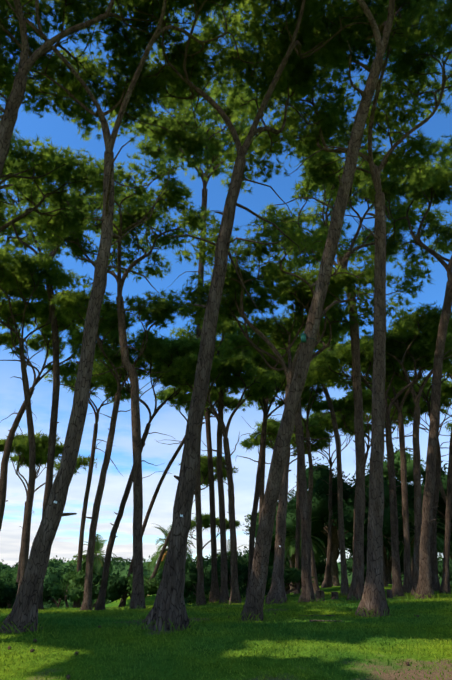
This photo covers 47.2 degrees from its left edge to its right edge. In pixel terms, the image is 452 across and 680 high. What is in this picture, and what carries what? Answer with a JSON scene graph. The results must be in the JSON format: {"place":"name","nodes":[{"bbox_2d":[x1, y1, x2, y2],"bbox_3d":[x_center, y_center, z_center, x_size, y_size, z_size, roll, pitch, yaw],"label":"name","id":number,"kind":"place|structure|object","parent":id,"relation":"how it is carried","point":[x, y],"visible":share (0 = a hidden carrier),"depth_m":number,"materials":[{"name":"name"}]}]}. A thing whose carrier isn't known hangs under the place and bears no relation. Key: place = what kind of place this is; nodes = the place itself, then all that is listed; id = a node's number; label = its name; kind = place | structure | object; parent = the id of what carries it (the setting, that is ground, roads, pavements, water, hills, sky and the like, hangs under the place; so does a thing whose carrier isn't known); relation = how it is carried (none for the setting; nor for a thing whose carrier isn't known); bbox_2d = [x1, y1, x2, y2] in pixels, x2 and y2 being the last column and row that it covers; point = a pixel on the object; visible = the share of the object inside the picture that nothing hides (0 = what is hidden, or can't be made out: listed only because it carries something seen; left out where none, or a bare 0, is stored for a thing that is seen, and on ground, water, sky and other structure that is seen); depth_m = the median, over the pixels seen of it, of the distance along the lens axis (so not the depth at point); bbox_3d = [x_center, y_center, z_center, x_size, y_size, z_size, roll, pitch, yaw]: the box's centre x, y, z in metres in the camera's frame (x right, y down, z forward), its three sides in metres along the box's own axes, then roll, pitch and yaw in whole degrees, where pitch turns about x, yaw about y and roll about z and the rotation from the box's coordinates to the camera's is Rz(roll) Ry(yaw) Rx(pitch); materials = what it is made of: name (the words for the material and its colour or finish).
{"place":"outdoors","nodes":[
{"label":"outdoors","id":0,"kind":"place"},
{"bbox_2d":[0,584,451,679],"bbox_3d":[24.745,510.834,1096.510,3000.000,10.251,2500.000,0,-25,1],"label":"terrain","id":1,"kind":"structure","parent":0,"point":[36,670],"depth_m":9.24,"materials":[{"name":"green plant"}]},
{"bbox_2d":[0,577,13,588],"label":"shrub","id":2,"kind":"object","parent":1,"relation":"on","point":[2,585],"visible":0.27,"depth_m":39.91,"materials":[{"name":"green plant"}]},
{"bbox_2d":[0,566,17,586],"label":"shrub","id":3,"kind":"object","parent":1,"relation":"on","point":[10,576],"visible":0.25,"depth_m":118.62,"materials":[{"name":"green plant"}]},
{"bbox_2d":[0,582,18,608],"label":"shrub","id":4,"kind":"object","parent":1,"relation":"on","point":[8,596],"visible":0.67,"depth_m":39.29,"materials":[{"name":"green plant"}]},
{"bbox_2d":[0,17,73,118],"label":"pine","id":5,"kind":"object","parent":1,"relation":"on","point":[43,102],"visible":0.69,"depth_m":19.79,"materials":[{"name":"green plant"}]},
{"bbox_2d":[0,244,92,595],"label":"pine","id":6,"kind":"object","parent":1,"relation":"on","point":[20,271],"visible":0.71,"depth_m":33.61,"materials":[{"name":"green plant"}]},
{"bbox_2d":[0,430,96,606],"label":"pine","id":7,"kind":"object","parent":1,"relation":"on","point":[20,447],"visible":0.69,"depth_m":44.66,"materials":[{"name":"green plant"}]},
{"bbox_2d":[43,579,64,607],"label":"shrub","id":8,"kind":"object","parent":1,"relation":"on","point":[46,596],"visible":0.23,"depth_m":41.66,"materials":[{"name":"green plant"}]},
{"bbox_2d":[43,566,73,607],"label":"shrub","id":9,"kind":"object","parent":1,"relation":"on","point":[52,578],"visible":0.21,"depth_m":86.47,"materials":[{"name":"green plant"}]},
{"bbox_2d":[0,120,120,240],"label":"pine","id":10,"kind":"object","parent":1,"relation":"on","point":[34,166],"visible":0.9,"depth_m":26.65,"materials":[{"name":"green plant"}]},
{"bbox_2d":[0,155,129,609],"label":"pine","id":11,"kind":"object","parent":1,"relation":"on","point":[18,241],"visible":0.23,"depth_m":35.08,"materials":[{"name":"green plant"}]},
{"bbox_2d":[0,282,130,530],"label":"pine","id":12,"kind":"object","parent":1,"relation":"on","point":[38,342],"visible":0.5,"depth_m":38.77,"materials":[{"name":"green plant"}]},
{"bbox_2d":[48,570,98,607],"bbox_3d":[-11.813,19.766,40.330,4.132,3.394,3.820,-16,-29,30],"label":"shrub","id":13,"kind":"object","parent":1,"relation":"on","point":[70,586],"visible":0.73,"depth_m":39.75,"materials":[{"name":"green plant"}]},
{"bbox_2d":[56,597,111,608],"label":"shrub","id":14,"kind":"object","parent":1,"relation":"on","point":[70,604],"depth_m":74.27,"materials":[{"name":"green plant"}]},
{"bbox_2d":[43,358,142,607],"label":"pine","id":15,"kind":"object","parent":1,"relation":"on","point":[67,370],"visible":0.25,"depth_m":44.84,"materials":[{"name":"green plant"}]},
{"bbox_2d":[71,534,118,575],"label":"palm","id":16,"kind":"object","parent":1,"relation":"on","point":[98,563],"visible":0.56,"depth_m":84.70,"materials":[{"name":"green plant"}]},
{"bbox_2d":[81,569,114,607],"bbox_3d":[-10.158,20.003,40.883,2.999,3.648,3.872,-17,-30,33],"label":"shrub","id":17,"kind":"object","parent":1,"relation":"on","point":[96,578],"visible":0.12,"depth_m":40.97,"materials":[{"name":"green plant"}]},
{"bbox_2d":[0,151,220,609],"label":"pine","id":18,"kind":"object","parent":1,"relation":"on","point":[135,206],"visible":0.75,"depth_m":28.93,"materials":[{"name":"green plant"}]},
{"bbox_2d":[95,573,131,606],"bbox_3d":[-8.170,19.441,39.547,2.990,2.954,3.600,-17,-30,33],"label":"shrub","id":19,"kind":"object","parent":1,"relation":"on","point":[116,585],"visible":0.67,"depth_m":38.97,"materials":[{"name":"green plant"}]},
{"bbox_2d":[0,0,234,189],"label":"pine","id":20,"kind":"object","parent":1,"relation":"on","point":[9,116],"visible":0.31,"depth_m":18.51,"materials":[{"name":"green plant"}]},
{"bbox_2d":[49,286,190,610],"bbox_3d":[-6.856,6.611,32.775,9.460,20.196,11.969,3,-25,-6],"label":"pine","id":21,"kind":"object","parent":1,"relation":"on","point":[75,304],"visible":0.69,"depth_m":33.66,"materials":[{"name":"green plant"}]},
{"bbox_2d":[122,574,158,597],"bbox_3d":[-6.781,19.248,39.241,3.665,3.034,4.031,16,-29,-31],"label":"shrub","id":22,"kind":"object","parent":1,"relation":"on","point":[150,585],"visible":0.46,"depth_m":39.27,"materials":[{"name":"green plant"}]},
{"bbox_2d":[0,0,294,632],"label":"pine","id":23,"kind":"object","parent":1,"relation":"on","point":[23,613],"visible":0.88,"depth_m":18.59,"materials":[{"name":"green plant"}]},
{"bbox_2d":[94,333,221,610],"bbox_3d":[-4.730,8.655,34.766,10.925,18.586,9.806,0,-25,1],"label":"pine","id":24,"kind":"object","parent":1,"relation":"on","point":[160,352],"visible":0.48,"depth_m":35.85,"materials":[{"name":"green plant"}]},
{"bbox_2d":[148,569,192,596],"bbox_3d":[-4.679,19.832,40.709,4.115,3.446,4.605,0,-25,1],"label":"shrub","id":25,"kind":"object","parent":1,"relation":"on","point":[152,593],"visible":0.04,"depth_m":40.53,"materials":[{"name":"green plant"}]},
{"bbox_2d":[147,524,195,574],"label":"palm","id":26,"kind":"object","parent":1,"relation":"on","point":[153,558],"visible":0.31,"depth_m":79.58,"materials":[{"name":"green plant"}]},
{"bbox_2d":[155,559,196,583],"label":"bush","id":27,"kind":"object","parent":1,"relation":"on","point":[162,570],"depth_m":102.34,"materials":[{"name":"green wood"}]},
{"bbox_2d":[118,385,249,606],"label":"pine","id":28,"kind":"object","parent":1,"relation":"on","point":[164,394],"visible":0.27,"depth_m":50.05,"materials":[{"name":"green plant"}]},
{"bbox_2d":[39,610,341,621],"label":"fallen branches","id":29,"kind":"object","parent":1,"relation":"on","point":[310,620],"visible":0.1,"depth_m":13.65,"materials":[{"name":"brown wood"}]},
{"bbox_2d":[149,454,238,579],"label":"pine","id":30,"kind":"object","parent":1,"relation":"on","point":[204,470],"visible":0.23,"depth_m":53.57,"materials":[{"name":"green plant"}]},
{"bbox_2d":[127,78,264,605],"bbox_3d":[-1.720,-1.909,34.648,12.782,37.177,11.347,-23,-33,40],"label":"pine","id":31,"kind":"object","parent":1,"relation":"on","point":[216,172],"visible":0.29,"depth_m":39.81,"materials":[{"name":"green plant"}]},
{"bbox_2d":[144,335,257,602],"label":"pine","id":32,"kind":"object","parent":1,"relation":"on","point":[214,595],"visible":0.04,"depth_m":40.24,"materials":[{"name":"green plant"}]},
{"bbox_2d":[183,565,220,596],"bbox_3d":[-2.253,18.702,38.835,3.851,3.402,2.718,0,-25,1],"label":"shrub","id":33,"kind":"object","parent":1,"relation":"on","point":[191,576],"visible":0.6,"depth_m":38.45,"materials":[{"name":"green plant"}]},
{"bbox_2d":[184,587,220,603],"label":"shrub","id":34,"kind":"object","parent":1,"relation":"on","point":[186,598],"depth_m":79.14,"materials":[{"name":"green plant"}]},
{"bbox_2d":[171,513,241,567],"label":"pine","id":35,"kind":"object","parent":1,"relation":"on","point":[205,521],"visible":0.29,"depth_m":87.40,"materials":[{"name":"green plant"}]},
{"bbox_2d":[185,554,227,569],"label":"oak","id":36,"kind":"object","parent":1,"relation":"on","point":[196,563],"depth_m":99.12,"materials":[{"name":"green plant"}]},
{"bbox_2d":[188,592,229,602],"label":"shrub","id":37,"kind":"object","parent":1,"relation":"on","point":[192,598],"visible":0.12,"depth_m":41.09,"materials":[{"name":"green plant"}]},
{"bbox_2d":[8,603,418,678],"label":"pine cones","id":38,"kind":"object","parent":1,"relation":"on","point":[68,676],"visible":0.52,"depth_m":9.17,"materials":[{"name":"brown plant"}]},
{"bbox_2d":[149,351,285,603],"bbox_3d":[-0.517,8.840,34.596,10.120,16.646,11.286,0,-25,1],"label":"pine","id":39,"kind":"object","parent":1,"relation":"on","point":[232,376],"visible":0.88,"depth_m":36.02,"materials":[{"name":"green plant"}]},
{"bbox_2d":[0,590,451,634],"bbox_3d":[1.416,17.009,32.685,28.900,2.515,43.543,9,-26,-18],"label":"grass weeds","id":40,"kind":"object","parent":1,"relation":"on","point":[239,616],"depth_m":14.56,"materials":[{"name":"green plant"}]},
{"bbox_2d":[209,539,248,567],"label":"palm","id":41,"kind":"object","parent":1,"relation":"on","point":[229,554],"visible":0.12,"depth_m":89.94,"materials":[{"name":"green plant"}]},
{"bbox_2d":[169,317,291,603],"bbox_3d":[-0.240,8.307,38.628,8.639,21.371,10.380,-14,-28,28],"label":"pine","id":42,"kind":"object","parent":1,"relation":"on","point":[230,327],"visible":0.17,"depth_m":37.72,"materials":[{"name":"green plant"}]},
{"bbox_2d":[217,559,247,587],"bbox_3d":[0.673,18.303,38.880,3.217,3.455,2.802,-9,-26,19],"label":"shrub","id":43,"kind":"object","parent":1,"relation":"on","point":[242,577],"visible":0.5,"depth_m":38.53,"materials":[{"name":"green plant"}]},
{"bbox_2d":[203,554,268,597],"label":"bush","id":44,"kind":"object","parent":1,"relation":"on","point":[208,572],"visible":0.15,"depth_m":85.55,"materials":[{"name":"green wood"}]},
{"bbox_2d":[238,565,272,585],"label":"shrub","id":45,"kind":"object","parent":1,"relation":"on","point":[269,574],"visible":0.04,"depth_m":38.92,"materials":[{"name":"green plant"}]},
{"bbox_2d":[96,0,441,630],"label":"pine","id":46,"kind":"object","parent":1,"relation":"on","point":[169,602],"visible":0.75,"depth_m":19.04,"materials":[{"name":"green plant"}]},
{"bbox_2d":[241,344,297,521],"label":"pine","id":47,"kind":"object","parent":1,"relation":"on","point":[261,497],"visible":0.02,"depth_m":45.96,"materials":[{"name":"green plant"}]},
{"bbox_2d":[177,259,373,602],"bbox_3d":[3.185,4.915,27.285,11.300,17.093,10.380,0,-25,1],"label":"pine","id":48,"kind":"object","parent":1,"relation":"on","point":[254,344],"visible":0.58,"depth_m":27.94,"materials":[{"name":"green plant"}]},
{"bbox_2d":[237,546,324,593],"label":"bush","id":49,"kind":"object","parent":1,"relation":"on","point":[320,579],"visible":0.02,"depth_m":92.55,"materials":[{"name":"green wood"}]},
{"bbox_2d":[242,489,327,592],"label":"tree","id":50,"kind":"object","parent":1,"relation":"on","point":[323,537],"visible":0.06,"depth_m":67.12,"materials":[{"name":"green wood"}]},
{"bbox_2d":[244,537,326,589],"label":"tree","id":51,"kind":"object","parent":1,"relation":"on","point":[320,568],"visible":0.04,"depth_m":71.74,"materials":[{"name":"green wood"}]},
{"bbox_2d":[240,417,332,587],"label":"pine","id":52,"kind":"object","parent":1,"relation":"on","point":[317,431],"visible":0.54,"depth_m":58.15,"materials":[{"name":"green plant"}]},
{"bbox_2d":[236,344,341,595],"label":"pine","id":53,"kind":"object","parent":1,"relation":"on","point":[259,360],"visible":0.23,"depth_m":42.24,"materials":[{"name":"green plant"}]},
{"bbox_2d":[238,355,342,592],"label":"pine","id":54,"kind":"object","parent":1,"relation":"on","point":[310,399],"visible":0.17,"depth_m":46.94,"materials":[{"name":"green plant"}]},
{"bbox_2d":[268,564,313,593],"bbox_3d":[5.099,19.355,41.217,3.934,2.903,2.888,-14,-28,28],"label":"shrub","id":55,"kind":"object","parent":1,"relation":"on","point":[293,575],"visible":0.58,"depth_m":40.88,"materials":[{"name":"green plant"}]},
{"bbox_2d":[168,213,434,604],"bbox_3d":[2.843,3.330,24.096,13.139,16.855,11.645,17,-30,-32],"label":"pine","id":56,"kind":"object","parent":1,"relation":"on","point":[350,280],"visible":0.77,"depth_m":25.29,"materials":[{"name":"green plant"}]},
{"bbox_2d":[285,517,325,564],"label":"palm","id":57,"kind":"object","parent":1,"relation":"on","point":[290,548],"visible":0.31,"depth_m":50.97,"materials":[{"name":"green plant"}]},
{"bbox_2d":[265,310,359,595],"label":"pine","id":58,"kind":"object","parent":1,"relation":"on","point":[344,585],"visible":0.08,"depth_m":40.71,"materials":[{"name":"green plant"}]},
{"bbox_2d":[278,378,346,594],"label":"pine","id":59,"kind":"object","parent":1,"relation":"on","point":[297,549],"depth_m":48.68,"materials":[{"name":"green plant"}]},
{"bbox_2d":[315,590,324,600],"bbox_3d":[5.005,13.766,27.576,0.624,0.718,0.625,0,-25,1],"label":"stump","id":60,"kind":"object","parent":1,"relation":"on","point":[319,595],"visible":0.71,"depth_m":27.45,"materials":[{"name":"brown wood"}]},
{"bbox_2d":[275,456,366,585],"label":"tree","id":61,"kind":"object","parent":1,"relation":"on","point":[320,500],"visible":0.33,"depth_m":60.72,"materials":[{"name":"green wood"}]},
{"bbox_2d":[198,0,451,620],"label":"pine","id":62,"kind":"object","parent":1,"relation":"on","point":[254,601],"visible":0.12,"depth_m":15.36,"materials":[{"name":"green plant"}]},
{"bbox_2d":[300,333,314,342],"bbox_3d":[2.394,-0.024,15.207,0.558,0.323,0.409,9,-26,-18],"label":"green insect trap","id":63,"kind":"object","parent":62,"relation":"attached to","point":[303,337],"visible":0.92,"depth_m":14.99,"materials":[{"name":"teal plastic"}]},
{"bbox_2d":[331,592,338,599],"bbox_3d":[6.385,15.063,30.250,0.545,0.575,0.545,0,-25,1],"label":"stump","id":64,"kind":"object","parent":1,"relation":"on","point":[334,595],"visible":0.62,"depth_m":30.14,"materials":[{"name":"brown wood"}]},
{"bbox_2d":[302,411,371,587],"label":"pine","id":65,"kind":"object","parent":1,"relation":"on","point":[325,421],"visible":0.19,"depth_m":59.04,"materials":[{"name":"green plant"}]},
{"bbox_2d":[307,493,366,583],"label":"tree","id":66,"kind":"object","parent":1,"relation":"on","point":[348,539],"visible":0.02,"depth_m":79.77,"materials":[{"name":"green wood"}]},
{"bbox_2d":[317,527,366,578],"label":"oak","id":67,"kind":"object","parent":1,"relation":"on","point":[351,549],"depth_m":88.36,"materials":[{"name":"green plant"}]},
{"bbox_2d":[255,130,432,601],"bbox_3d":[7.591,1.274,29.411,11.395,25.413,13.387,0,-25,1],"label":"pine","id":68,"kind":"object","parent":1,"relation":"on","point":[356,589],"visible":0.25,"depth_m":30.93,"materials":[{"name":"green plant"}]},
{"bbox_2d":[253,0,451,616],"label":"pine","id":69,"kind":"object","parent":1,"relation":"on","point":[409,68],"visible":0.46,"depth_m":21.16,"materials":[{"name":"green plant"}]},
{"bbox_2d":[304,385,429,588],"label":"pine","id":70,"kind":"object","parent":1,"relation":"on","point":[347,402],"visible":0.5,"depth_m":52.40,"materials":[{"name":"green plant"}]},
{"bbox_2d":[346,550,403,583],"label":"tree","id":71,"kind":"object","parent":1,"relation":"on","point":[349,563],"visible":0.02,"depth_m":108.77,"materials":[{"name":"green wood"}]},
{"bbox_2d":[326,397,424,586],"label":"pine","id":72,"kind":"object","parent":1,"relation":"on","point":[406,420],"visible":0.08,"depth_m":62.91,"materials":[{"name":"green plant"}]},
{"bbox_2d":[304,327,451,596],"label":"pine","id":73,"kind":"object","parent":1,"relation":"on","point":[420,354],"visible":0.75,"depth_m":33.99,"materials":[{"name":"green plant"}]},
{"bbox_2d":[346,536,413,583],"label":"tree","id":74,"kind":"object","parent":1,"relation":"on","point":[388,563],"visible":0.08,"depth_m":91.77,"materials":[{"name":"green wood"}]},
{"bbox_2d":[331,469,439,545],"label":"tree","id":75,"kind":"object","parent":1,"relation":"on","point":[348,513],"visible":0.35,"depth_m":53.45,"materials":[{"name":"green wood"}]},
{"bbox_2d":[387,590,392,598],"bbox_3d":[8.436,13.200,26.657,0.357,0.578,0.357,0,-25,1],"label":"stump","id":76,"kind":"object","parent":1,"relation":"on","point":[389,594],"visible":0.65,"depth_m":26.58,"materials":[{"name":"brown wood"}]},
{"bbox_2d":[365,445,425,581],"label":"tree","id":77,"kind":"object","parent":1,"relation":"on","point":[397,463],"visible":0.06,"depth_m":69.27,"materials":[{"name":"green plant"}]},
{"bbox_2d":[340,334,451,593],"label":"pine","id":78,"kind":"object","parent":1,"relation":"on","point":[407,584],"visible":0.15,"depth_m":37.98,"materials":[{"name":"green plant"}]},
{"bbox_2d":[351,135,451,598],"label":"pine","id":79,"kind":"object","parent":1,"relation":"on","point":[439,190],"visible":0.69,"depth_m":29.17,"materials":[{"name":"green plant"}]},
{"bbox_2d":[360,300,451,596],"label":"pine","id":80,"kind":"object","parent":1,"relation":"on","point":[421,323],"visible":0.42,"depth_m":32.58,"materials":[{"name":"green plant"}]},
{"bbox_2d":[389,504,451,559],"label":"tree","id":81,"kind":"object","parent":1,"relation":"on","point":[439,542],"visible":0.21,"depth_m":48.28,"materials":[{"name":"green plant"}]},
{"bbox_2d":[400,481,451,582],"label":"tree","id":82,"kind":"object","parent":1,"relation":"on","point":[443,532],"depth_m":73.78,"materials":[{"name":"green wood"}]},
{"bbox_2d":[404,368,451,591],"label":"pine","id":83,"kind":"object","parent":1,"relation":"on","point":[434,563],"visible":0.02,"depth_m":42.68,"materials":[{"name":"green plant"}]},
{"bbox_2d":[404,375,451,519],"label":"pine","id":84,"kind":"object","parent":1,"relation":"on","point":[446,393],"visible":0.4,"depth_m":55.46,"materials":[{"name":"green plant"}]},
{"bbox_2d":[411,461,451,532],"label":"tree","id":85,"kind":"object","parent":1,"relation":"on","point":[441,509],"visible":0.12,"depth_m":58.60,"materials":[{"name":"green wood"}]},
{"bbox_2d":[411,538,451,559],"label":"tree","id":86,"kind":"object","parent":1,"relation":"on","point":[443,547],"visible":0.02,"depth_m":84.58,"materials":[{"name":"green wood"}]},
{"bbox_2d":[438,556,451,582],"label":"tree","id":87,"kind":"object","parent":1,"relation":"on","point":[440,567],"visible":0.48,"depth_m":109.75,"materials":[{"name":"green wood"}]},
{"bbox_2d":[439,309,451,593],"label":"pine","id":88,"kind":"object","parent":1,"relation":"on","point":[445,585],"visible":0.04,"depth_m":37.16,"materials":[{"name":"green plant"}]},
{"bbox_2d":[443,421,451,434],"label":"pine","id":89,"kind":"object","parent":1,"relation":"on","point":[449,424],"visible":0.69,"depth_m":62.20,"materials":[{"name":"green plant"}]},
{"bbox_2d":[0,555,451,595],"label":"bushes","id":90,"kind":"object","parent":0,"point":[122,566],"depth_m":215.45,"materials":[{"name":"green plant"}]},
{"bbox_2d":[0,0,451,567],"label":"sky","id":91,"kind":"structure","parent":0,"point":[168,420],"materials":[{"name":"blue"}]}
]}

